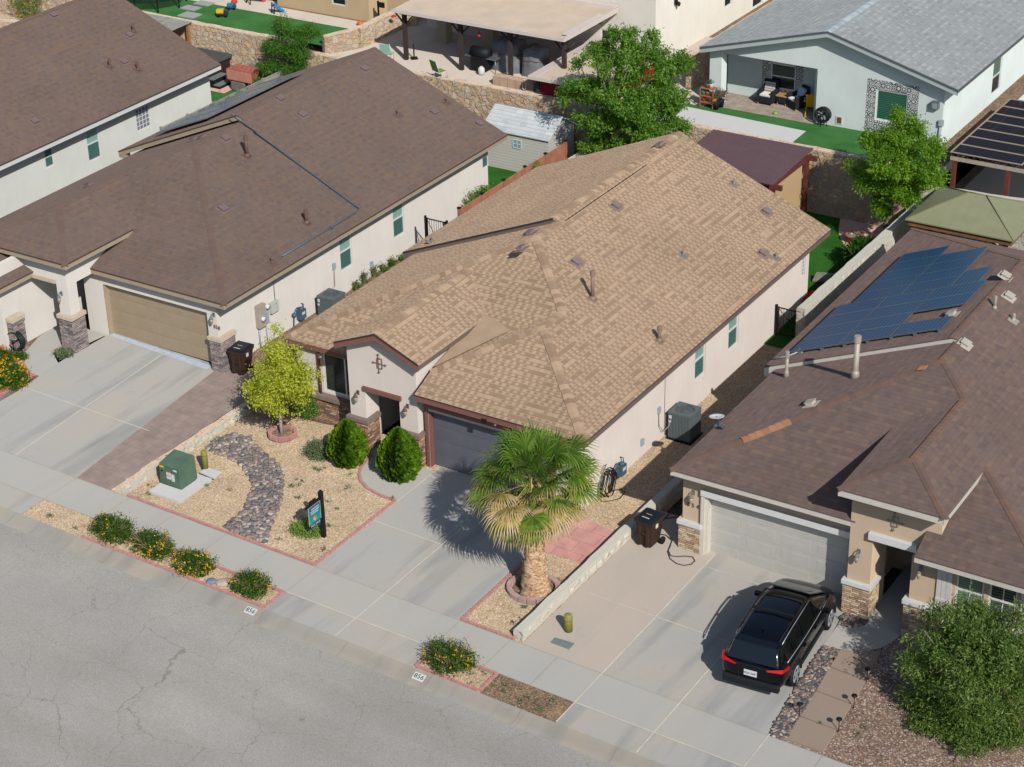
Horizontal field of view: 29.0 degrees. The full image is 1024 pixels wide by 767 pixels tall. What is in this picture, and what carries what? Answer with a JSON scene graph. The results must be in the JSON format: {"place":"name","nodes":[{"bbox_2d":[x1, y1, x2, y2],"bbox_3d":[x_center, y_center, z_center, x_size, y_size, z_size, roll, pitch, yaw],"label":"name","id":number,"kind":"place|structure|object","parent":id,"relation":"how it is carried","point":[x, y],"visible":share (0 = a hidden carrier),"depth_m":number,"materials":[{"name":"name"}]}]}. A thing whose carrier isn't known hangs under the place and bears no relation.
{"place":"outdoors","nodes":[
{"label":"outdoors","id":0,"kind":"place"},
{"bbox_2d":[0,358,37,399],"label":"pink paving","id":1,"kind":"structure","parent":0,"point":[3,392],"depth_m":67.51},
{"bbox_2d":[0,357,33,391],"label":"flowering bush","id":2,"kind":"object","parent":1,"relation":"on","point":[8,377],"visible":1,"depth_m":67.23,"materials":[{"name":"yellow plant"}]},
{"bbox_2d":[0,333,212,477],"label":"driveway","id":3,"kind":"structure","parent":0,"point":[79,413],"depth_m":66.55,"materials":[{"name":"concrete"}]},
{"bbox_2d":[109,334,210,369],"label":"driveway threshold","id":4,"kind":"object","parent":3,"relation":"on","point":[188,360],"visible":1,"depth_m":69.55,"materials":[{"name":"grey concrete"}]},
{"bbox_2d":[0,0,220,217],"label":"brown house","id":5,"kind":"structure","parent":0,"point":[88,87],"depth_m":83.27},
{"bbox_2d":[85,126,100,161],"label":"window","id":6,"kind":"structure","parent":5,"relation":"in","point":[92,135],"depth_m":82.28,"materials":[{"name":"teal glass"}]},
{"bbox_2d":[211,90,235,100],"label":"lawn","id":7,"kind":"structure","parent":0,"point":[214,97],"depth_m":92.03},
{"bbox_2d":[146,13,191,43],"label":"plank canopy","id":8,"kind":"object","parent":7,"relation":"on","point":[171,24],"visible":0.35,"depth_m":94.36,"materials":[{"name":"grey wood"}]},
{"bbox_2d":[226,64,262,90],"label":"covered grill","id":9,"kind":"object","parent":7,"relation":"on","point":[240,76],"visible":0.74,"depth_m":91.90,"materials":[{"name":"red fabric"}]},
{"bbox_2d":[127,0,346,44],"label":"lawn","id":10,"kind":"structure","parent":0,"point":[247,20],"depth_m":95.09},
{"bbox_2d":[193,0,364,28],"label":"patio","id":11,"kind":"structure","parent":0,"point":[260,6],"depth_m":95.58,"materials":[{"name":"concrete"}]},
{"bbox_2d":[0,523,614,766],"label":"street","id":12,"kind":"structure","parent":0,"point":[102,665],"depth_m":52.87,"materials":[{"name":"asphalt"}]},
{"bbox_2d":[316,466,524,635],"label":"driveway","id":13,"kind":"structure","parent":0,"point":[427,542],"depth_m":58.67,"materials":[{"name":"concrete"}]},
{"bbox_2d":[0,449,852,766],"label":"sidewalk","id":14,"kind":"structure","parent":0,"point":[692,727],"depth_m":55.38,"materials":[{"name":"concrete"}]},
{"bbox_2d":[487,166,516,188],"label":"lawn","id":15,"kind":"structure","parent":0,"point":[496,175],"depth_m":83.92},
{"bbox_2d":[159,69,286,130],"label":"wooden fence","id":16,"kind":"object","parent":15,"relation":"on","point":[274,75],"visible":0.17,"depth_m":87.61,"materials":[{"name":"grey wood"}]},
{"bbox_2d":[251,6,325,82],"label":"willowy tree","id":17,"kind":"object","parent":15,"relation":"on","point":[291,51],"visible":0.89,"depth_m":89.77,"materials":[{"name":"green plant"}]},
{"bbox_2d":[332,18,711,98],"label":"patio","id":18,"kind":"structure","parent":0,"point":[422,37],"depth_m":91.04,"materials":[{"name":"concrete"}]},
{"bbox_2d":[464,45,500,75],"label":"gas grill","id":19,"kind":"object","parent":18,"relation":"on","point":[482,58],"visible":0.97,"depth_m":88.12,"materials":[{"name":"black metal"}]},
{"bbox_2d":[391,0,618,75],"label":"patio cover","id":20,"kind":"object","parent":18,"relation":"on","point":[563,22],"visible":0.95,"depth_m":87.87,"materials":[{"name":"paint"}]},
{"bbox_2d":[491,36,526,73],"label":"covered furniture","id":21,"kind":"object","parent":18,"relation":"on","point":[499,47],"visible":0.66,"depth_m":88.12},
{"bbox_2d":[493,73,535,91],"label":"block planter","id":22,"kind":"object","parent":18,"relation":"on","point":[507,81],"visible":0.93,"depth_m":86.39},
{"bbox_2d":[521,43,550,77],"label":"covered furniture","id":23,"kind":"object","parent":18,"relation":"on","point":[535,57],"visible":0.91,"depth_m":87.37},
{"bbox_2d":[22,0,1023,699],"bbox_3d":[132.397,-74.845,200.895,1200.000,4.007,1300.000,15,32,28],"label":"ground","id":24,"kind":"structure","parent":0,"point":[1014,90],"depth_m":80.94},
{"bbox_2d":[0,483,43,513],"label":"driveway apron","id":25,"kind":"object","parent":24,"relation":"on","point":[16,500],"visible":1,"depth_m":61.17,"materials":[{"name":"concrete"}]},
{"bbox_2d":[23,325,104,375],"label":"front walk","id":26,"kind":"structure","parent":24,"relation":"on","point":[41,360],"depth_m":69.78,"materials":[{"name":"concrete"}]},
{"bbox_2d":[0,0,294,75],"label":"stone wall","id":27,"kind":"structure","parent":24,"relation":"on","point":[239,45],"depth_m":93.90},
{"bbox_2d":[23,500,285,608],"bbox_3d":[-10.725,4.990,58.658,9.371,0.272,0.990,15,32,28],"label":"gravel strip","id":28,"kind":"object","parent":24,"relation":"on","point":[64,519],"visible":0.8,"depth_m":59.67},
{"bbox_2d":[84,511,137,547],"bbox_3d":[-11.912,4.330,59.314,1.686,1.100,1.457,15,32,28],"label":"flowering bush","id":29,"kind":"object","parent":28,"relation":"on","point":[111,526],"visible":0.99,"depth_m":59.06,"materials":[{"name":"green plant"}]},
{"bbox_2d":[128,524,177,562],"bbox_3d":[-10.604,4.753,58.484,1.619,1.023,1.290,15,32,28],"label":"flowering bush","id":30,"kind":"object","parent":28,"relation":"on","point":[154,545],"visible":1,"depth_m":58.30,"materials":[{"name":"green plant"}]},
{"bbox_2d":[81,532,283,607],"bbox_3d":[-9.694,5.281,58.081,6.941,0.261,1.000,15,32,28],"label":"garden edging","id":31,"kind":"object","parent":28,"relation":"on","point":[277,596],"visible":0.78,"depth_m":57.61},
{"bbox_2d":[169,546,219,577],"bbox_3d":[-9.330,5.152,57.733,1.575,0.932,1.385,15,32,28],"label":"flowering bush","id":32,"kind":"object","parent":28,"relation":"on","point":[202,565],"visible":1,"depth_m":57.59,"materials":[{"name":"green plant"}]},
{"bbox_2d":[228,567,276,600],"bbox_3d":[-7.499,5.752,56.742,1.450,0.913,1.266,15,32,28],"label":"flowering bush","id":33,"kind":"object","parent":28,"relation":"on","point":[245,581],"visible":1,"depth_m":56.59,"materials":[{"name":"green plant"}]},
{"bbox_2d":[77,369,262,489],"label":"paver strip","id":34,"kind":"object","parent":24,"relation":"on","point":[213,396],"visible":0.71,"depth_m":65.10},
{"bbox_2d":[111,402,251,492],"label":"stone wall","id":35,"kind":"structure","parent":24,"relation":"on","point":[189,445],"depth_m":64.39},
{"bbox_2d":[0,47,507,373],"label":"brown roof house","id":36,"kind":"structure","parent":24,"relation":"on","point":[196,234],"depth_m":71.74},
{"bbox_2d":[108,286,210,361],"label":"garage door","id":37,"kind":"structure","parent":36,"relation":"in","point":[174,327],"depth_m":69.39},
{"bbox_2d":[115,411,440,566],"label":"gravel yard","id":38,"kind":"structure","parent":24,"relation":"on","point":[219,505],"depth_m":61.85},
{"bbox_2d":[148,449,211,503],"bbox_3d":[-10.469,2.857,62.251,1.250,1.028,1.600,15,32,28],"label":"transformer box","id":39,"kind":"object","parent":38,"relation":"on","point":[181,480],"visible":1,"depth_m":62.15,"materials":[{"name":"green metal"}]},
{"bbox_2d":[205,432,284,542],"bbox_3d":[-8.210,3.192,62.218,2.273,0.392,7.257,-8,29,-11],"label":"river rock","id":40,"kind":"object","parent":38,"relation":"on","point":[263,503],"visible":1,"depth_m":62.10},
{"bbox_2d":[126,455,395,565],"bbox_3d":[-7.286,3.184,61.883,7.260,0.270,5.976,15,32,28],"label":"garden edging","id":41,"kind":"object","parent":38,"relation":"on","point":[354,532],"visible":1,"depth_m":59.94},
{"bbox_2d":[238,318,326,434],"bbox_3d":[-7.406,0.172,63.315,3.260,4.628,2.395,15,32,28],"label":"golden tree","id":42,"kind":"object","parent":38,"relation":"on","point":[277,376],"visible":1,"depth_m":62.77,"materials":[{"name":"yellow plant"}]},
{"bbox_2d":[268,424,297,441],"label":"brick ring","id":43,"kind":"object","parent":38,"relation":"on","point":[288,435],"visible":1,"depth_m":65.09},
{"bbox_2d":[288,516,327,539],"bbox_3d":[-6.147,4.449,59.486,1.228,0.865,1.132,15,32,28],"label":"bush","id":44,"kind":"object","parent":38,"relation":"on","point":[301,528],"visible":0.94,"depth_m":59.35,"materials":[{"name":"green plant"}]},
{"bbox_2d":[299,435,328,461],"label":"bush","id":45,"kind":"object","parent":38,"relation":"on","point":[316,449],"visible":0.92,"depth_m":63.35,"materials":[{"name":"green plant"}]},
{"bbox_2d":[305,489,326,537],"bbox_3d":[-5.834,4.073,58.801,0.140,1.825,0.810,15,32,28],"label":"sale sign","id":46,"kind":"object","parent":38,"relation":"on","point":[316,511],"visible":1,"depth_m":58.73,"materials":[{"name":"black metal"}]},
{"bbox_2d":[326,418,369,469],"bbox_3d":[-5.190,1.851,62.674,1.469,1.678,1.385,15,32,28],"label":"cypress shrub","id":47,"kind":"object","parent":38,"relation":"on","point":[347,447],"visible":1,"depth_m":62.35,"materials":[{"name":"green plant"}]},
{"bbox_2d":[30,434,907,763],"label":"weeds","id":48,"kind":"object","parent":38,"relation":"on","point":[382,476],"visible":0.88,"depth_m":59.79,"materials":[{"name":"green plant"}]},
{"bbox_2d":[238,259,400,421],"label":"gravel side yard","id":49,"kind":"structure","parent":24,"relation":"on","point":[256,353],"depth_m":69.52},
{"bbox_2d":[226,340,254,374],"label":"wheeled bin","id":50,"kind":"object","parent":49,"relation":"on","point":[240,353],"visible":0.96,"depth_m":67.89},
{"bbox_2d":[316,288,344,314],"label":"air conditioner","id":51,"kind":"object","parent":49,"relation":"on","point":[328,298],"visible":0.63,"depth_m":71.74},
{"bbox_2d":[0,506,667,766],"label":"kerb","id":52,"kind":"structure","parent":24,"relation":"on","point":[570,738],"depth_m":54.71,"materials":[{"name":"concrete"}]},
{"bbox_2d":[322,27,358,53],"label":"stone wall","id":53,"kind":"structure","parent":24,"relation":"on","point":[341,41],"depth_m":91.19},
{"bbox_2d":[277,0,417,25],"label":"ochre house","id":54,"kind":"structure","parent":24,"relation":"on","point":[362,10],"depth_m":94.55,"materials":[{"name":"paint"}]},
{"bbox_2d":[266,592,429,666],"bbox_3d":[-4.582,6.832,55.342,5.060,0.155,1.015,15,32,28],"label":"driveway apron","id":55,"kind":"object","parent":24,"relation":"on","point":[366,635],"visible":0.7,"depth_m":55.33,"materials":[{"name":"concrete"}]},
{"bbox_2d":[356,11,423,48],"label":"stone wall","id":56,"kind":"structure","parent":24,"relation":"on","point":[376,29],"depth_m":92.59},
{"bbox_2d":[361,438,433,500],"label":"front walk","id":57,"kind":"structure","parent":24,"relation":"on","point":[370,475],"depth_m":62.11,"materials":[{"name":"concrete"}]},
{"bbox_2d":[375,426,423,484],"bbox_3d":[-3.521,2.160,61.907,1.578,1.882,1.515,15,32,28],"label":"cypress shrub","id":58,"kind":"object","parent":57,"relation":"on","point":[399,458],"visible":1,"depth_m":61.55,"materials":[{"name":"green plant"}]},
{"bbox_2d":[413,650,498,692],"bbox_3d":[-1.526,7.771,53.681,2.142,0.062,0.990,15,32,28],"label":"gravel strip","id":59,"kind":"object","parent":24,"relation":"on","point":[479,679],"visible":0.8,"depth_m":53.48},
{"bbox_2d":[420,632,483,678],"bbox_3d":[-1.657,7.418,53.733,1.735,1.068,1.510,15,32,28],"label":"flowering bush","id":60,"kind":"object","parent":59,"relation":"on","point":[453,662],"visible":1,"depth_m":53.56,"materials":[{"name":"green plant"}]},
{"bbox_2d":[414,655,497,691],"bbox_3d":[-1.513,7.752,53.659,2.168,0.122,0.991,15,32,28],"label":"garden edging","id":61,"kind":"object","parent":59,"relation":"on","point":[474,688],"visible":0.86,"depth_m":53.40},
{"bbox_2d":[457,139,567,215],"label":"wooden fence","id":62,"kind":"object","parent":24,"relation":"on","point":[558,153],"visible":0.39,"depth_m":79.77,"materials":[{"name":"brown wood"}]},
{"bbox_2d":[480,674,573,722],"bbox_3d":[0.396,8.352,52.641,2.378,0.069,0.990,15,32,28],"label":"dirt strip","id":63,"kind":"object","parent":24,"relation":"on","point":[516,691],"visible":1,"depth_m":52.65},
{"bbox_2d":[486,104,576,171],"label":"garden shed","id":64,"kind":"structure","parent":24,"relation":"on","point":[532,135],"depth_m":83.59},
{"bbox_2d":[284,131,830,513],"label":"tan roof house","id":65,"kind":"structure","parent":24,"relation":"on","point":[611,300],"depth_m":64.81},
{"bbox_2d":[323,353,349,396],"bbox_3d":[-5.416,-0.214,64.643,1.746,1.426,0.055,15,32,28],"label":"window","id":66,"kind":"structure","parent":65,"relation":"in","point":[335,368],"depth_m":64.85,"materials":[{"name":"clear glass"}]},
{"bbox_2d":[433,412,551,497],"bbox_3d":[-0.557,2.237,61.574,4.450,2.080,0.056,15,32,28],"label":"garage door","id":67,"kind":"structure","parent":65,"relation":"in","point":[457,442],"depth_m":62.06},
{"bbox_2d":[427,0,767,58],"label":"ivory house","id":68,"kind":"structure","parent":24,"relation":"on","point":[686,23],"depth_m":89.90,"materials":[{"name":"paint"}]},
{"bbox_2d":[528,38,669,106],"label":"shed","id":69,"kind":"structure","parent":24,"relation":"on","point":[549,75],"depth_m":85.48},
{"bbox_2d":[302,50,915,226],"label":"stone wall","id":70,"kind":"structure","parent":24,"relation":"on","point":[831,191],"depth_m":81.44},
{"bbox_2d":[460,343,782,643],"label":"gravel side yard","id":71,"kind":"structure","parent":24,"relation":"on","point":[647,477],"depth_m":61.98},
{"bbox_2d":[460,562,522,639],"bbox_3d":[0.240,6.117,56.624,1.810,0.112,3.670,15,32,28],"label":"garden edging","id":72,"kind":"object","parent":71,"relation":"on","point":[487,595],"visible":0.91,"depth_m":56.09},
{"bbox_2d":[506,572,559,605],"bbox_3d":[0.618,5.894,56.974,1.590,0.192,1.510,15,32,28],"label":"block ring","id":73,"kind":"object","parent":71,"relation":"on","point":[512,586],"visible":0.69,"depth_m":56.87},
{"bbox_2d":[463,415,608,597],"bbox_3d":[0.650,3.684,55.552,4.040,5.382,3.986,15,32,28],"label":"fan palm","id":74,"kind":"object","parent":73,"relation":"on","point":[533,516],"visible":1,"depth_m":54.71,"materials":[{"name":"green plant"}]},
{"bbox_2d":[544,515,612,562],"bbox_3d":[1.933,4.617,59.366,1.758,0.051,2.378,15,32,28],"label":"stamped pad","id":75,"kind":"object","parent":71,"relation":"on","point":[582,545],"visible":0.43,"depth_m":59.18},
{"bbox_2d":[513,476,682,640],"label":"stone wall","id":76,"kind":"structure","parent":71,"relation":"on","point":[526,627],"depth_m":57.77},
{"bbox_2d":[665,401,702,445],"bbox_3d":[5.609,1.288,64.422,0.910,1.062,0.900,15,32,28],"label":"air conditioner","id":77,"kind":"object","parent":71,"relation":"on","point":[684,420],"visible":1,"depth_m":64.17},
{"bbox_2d":[551,22,700,154],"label":"tree","id":78,"kind":"object","parent":24,"relation":"on","point":[640,108],"visible":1,"depth_m":79.45,"materials":[{"name":"green plant"}]},
{"bbox_2d":[556,702,742,766],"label":"driveway apron","id":79,"kind":"object","parent":24,"relation":"on","point":[626,735],"visible":1,"depth_m":51.13,"materials":[{"name":"concrete"}]},
{"bbox_2d":[686,0,773,89],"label":"stone wall","id":80,"kind":"structure","parent":24,"relation":"on","point":[695,78],"depth_m":85.91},
{"bbox_2d":[669,228,1023,651],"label":"solar roof house","id":81,"kind":"structure","parent":24,"relation":"on","point":[862,443],"depth_m":57.02,"materials":[{"name":"brown"}]},
{"bbox_2d":[710,499,848,593],"bbox_3d":[7.711,4.666,57.357,4.480,2.080,0.056,15,32,28],"label":"garage door","id":82,"kind":"structure","parent":81,"relation":"in","point":[790,549],"depth_m":57.33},
{"bbox_2d":[954,575,984,606],"bbox_3d":[12.346,5.615,53.405,0.776,1.276,0.055,15,32,28],"label":"window","id":83,"kind":"structure","parent":81,"relation":"in","point":[963,583],"depth_m":53.36,"materials":[{"name":"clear glass"}]},
{"bbox_2d":[988,584,1017,623],"bbox_3d":[13.127,5.828,52.970,0.776,1.276,0.055,15,32,28],"label":"window","id":84,"kind":"structure","parent":81,"relation":"in","point":[999,595],"depth_m":52.94,"materials":[{"name":"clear glass"}]},
{"bbox_2d":[795,202,921,336],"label":"stone wall","id":85,"kind":"structure","parent":24,"relation":"on","point":[819,301],"depth_m":72.32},
{"bbox_2d":[699,0,1023,174],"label":"grey roof house","id":86,"kind":"structure","parent":24,"relation":"on","point":[950,68],"depth_m":81.27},
{"bbox_2d":[771,62,795,90],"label":"window","id":87,"kind":"structure","parent":86,"relation":"in","point":[785,74],"depth_m":83.72,"materials":[{"name":"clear glass"}]},
{"bbox_2d":[875,89,907,122],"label":"window","id":88,"kind":"structure","parent":86,"relation":"in","point":[884,99],"depth_m":79.94,"materials":[{"name":"green glass"}]},
{"bbox_2d":[823,623,900,650],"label":"front walk","id":89,"kind":"structure","parent":24,"relation":"on","point":[868,637],"depth_m":55.00,"materials":[{"name":"concrete"}]},
{"bbox_2d":[769,635,1023,766],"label":"gravel yard","id":90,"kind":"structure","parent":24,"relation":"on","point":[886,738],"depth_m":51.20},
{"bbox_2d":[769,645,840,740],"bbox_3d":[7.818,8.206,52.880,0.657,0.122,4.450,12,31,24],"label":"river rock","id":91,"kind":"object","parent":90,"relation":"on","point":[815,672],"visible":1,"depth_m":52.80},
{"bbox_2d":[786,717,835,752],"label":"path slab","id":92,"kind":"structure","parent":90,"relation":"on","point":[807,733],"depth_m":51.22,"materials":[{"name":"concrete"}]},
{"bbox_2d":[801,692,851,729],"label":"path slab","id":93,"kind":"structure","parent":90,"relation":"on","point":[826,709],"depth_m":52.12,"materials":[{"name":"concrete"}]},
{"bbox_2d":[816,668,864,704],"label":"path slab","id":94,"kind":"structure","parent":90,"relation":"on","point":[839,685],"depth_m":53.05,"materials":[{"name":"concrete"}]},
{"bbox_2d":[830,650,880,680],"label":"path slab","id":95,"kind":"structure","parent":90,"relation":"on","point":[854,663],"depth_m":53.94,"materials":[{"name":"concrete"}]},
{"bbox_2d":[891,582,1023,761],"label":"bush","id":96,"kind":"object","parent":90,"relation":"on","point":[997,660],"visible":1,"depth_m":50.23,"materials":[{"name":"green plant"}]},
{"bbox_2d":[905,185,1023,246],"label":"gazebo","id":97,"kind":"object","parent":24,"relation":"on","point":[994,220],"visible":0.88,"depth_m":73.08,"materials":[{"name":"green fabric"}]},
{"bbox_2d":[919,185,1023,250],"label":"stone wall","id":98,"kind":"structure","parent":24,"relation":"on","point":[1018,244],"depth_m":76.44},
{"bbox_2d":[963,161,1023,197],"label":"patio","id":99,"kind":"structure","parent":24,"relation":"on","point":[989,180],"depth_m":79.61,"materials":[{"name":"concrete"}]},
{"bbox_2d":[950,98,1023,195],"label":"shade pergola","id":100,"kind":"object","parent":99,"relation":"on","point":[997,135],"visible":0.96,"depth_m":77.20,"materials":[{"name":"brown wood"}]},
{"bbox_2d":[523,510,715,672],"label":"driveway","id":101,"kind":"structure","parent":0,"point":[632,573],"depth_m":56.58,"materials":[{"name":"beige concrete"}]},
{"bbox_2d":[633,507,665,547],"bbox_3d":[4.099,4.310,58.886,0.680,1.049,0.806,19,34,33],"label":"wheeled bin","id":102,"kind":"object","parent":101,"relation":"on","point":[648,521],"visible":1,"depth_m":58.63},
{"bbox_2d":[556,553,842,766],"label":"driveway","id":103,"kind":"structure","parent":0,"point":[679,643],"depth_m":54.52,"materials":[{"name":"concrete"}]},
{"bbox_2d":[722,578,835,693],"bbox_3d":[7.365,6.553,54.151,2.200,1.755,4.798,12,31,24],"label":"parked car","id":104,"kind":"object","parent":103,"relation":"on","point":[785,623],"visible":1,"depth_m":52.83,"materials":[{"name":"black paint"}]},
{"bbox_2d":[676,107,805,141],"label":"patio","id":105,"kind":"structure","parent":0,"point":[729,122],"depth_m":81.93,"materials":[{"name":"grey concrete"}]},
{"bbox_2d":[706,92,814,123],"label":"patio","id":106,"kind":"structure","parent":0,"point":[740,102],"depth_m":83.53,"materials":[{"name":"tile"}]},
{"bbox_2d":[757,78,778,105],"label":"wicker armchair","id":107,"kind":"object","parent":106,"relation":"on","point":[768,91],"visible":1,"depth_m":83.86,"materials":[{"name":"black wicker"}]},
{"bbox_2d":[786,84,809,110],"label":"wicker armchair","id":108,"kind":"object","parent":106,"relation":"on","point":[795,100],"visible":0.98,"depth_m":83.18,"materials":[{"name":"black wicker"}]},
{"bbox_2d":[657,104,945,164],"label":"lawn","id":109,"kind":"structure","parent":0,"point":[836,138],"depth_m":80.98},
{"bbox_2d":[764,211,848,347],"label":"lawn","id":110,"kind":"structure","parent":0,"point":[826,255],"depth_m":76.29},
{"bbox_2d":[697,129,817,212],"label":"shed","id":111,"kind":"object","parent":110,"relation":"on","point":[775,167],"visible":0.67,"depth_m":78.72,"materials":[{"name":"purple metal"}]},
{"bbox_2d":[839,232,875,266],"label":"garden bush","id":112,"kind":"object","parent":110,"relation":"on","point":[856,246],"visible":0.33,"depth_m":75.11,"materials":[{"name":"green plant"}]},
{"bbox_2d":[839,219,882,245],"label":"flagstone pad","id":113,"kind":"object","parent":110,"relation":"on","point":[845,225],"visible":0.42,"depth_m":78.87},
{"bbox_2d":[841,102,953,230],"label":"leafy tree","id":114,"kind":"object","parent":110,"relation":"on","point":[882,177],"visible":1,"depth_m":74.19,"materials":[{"name":"green plant"}]},
{"bbox_2d":[868,563,911,633],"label":"porch floor","id":115,"kind":"structure","parent":0,"point":[887,613],"depth_m":56.30,"materials":[{"name":"concrete"}]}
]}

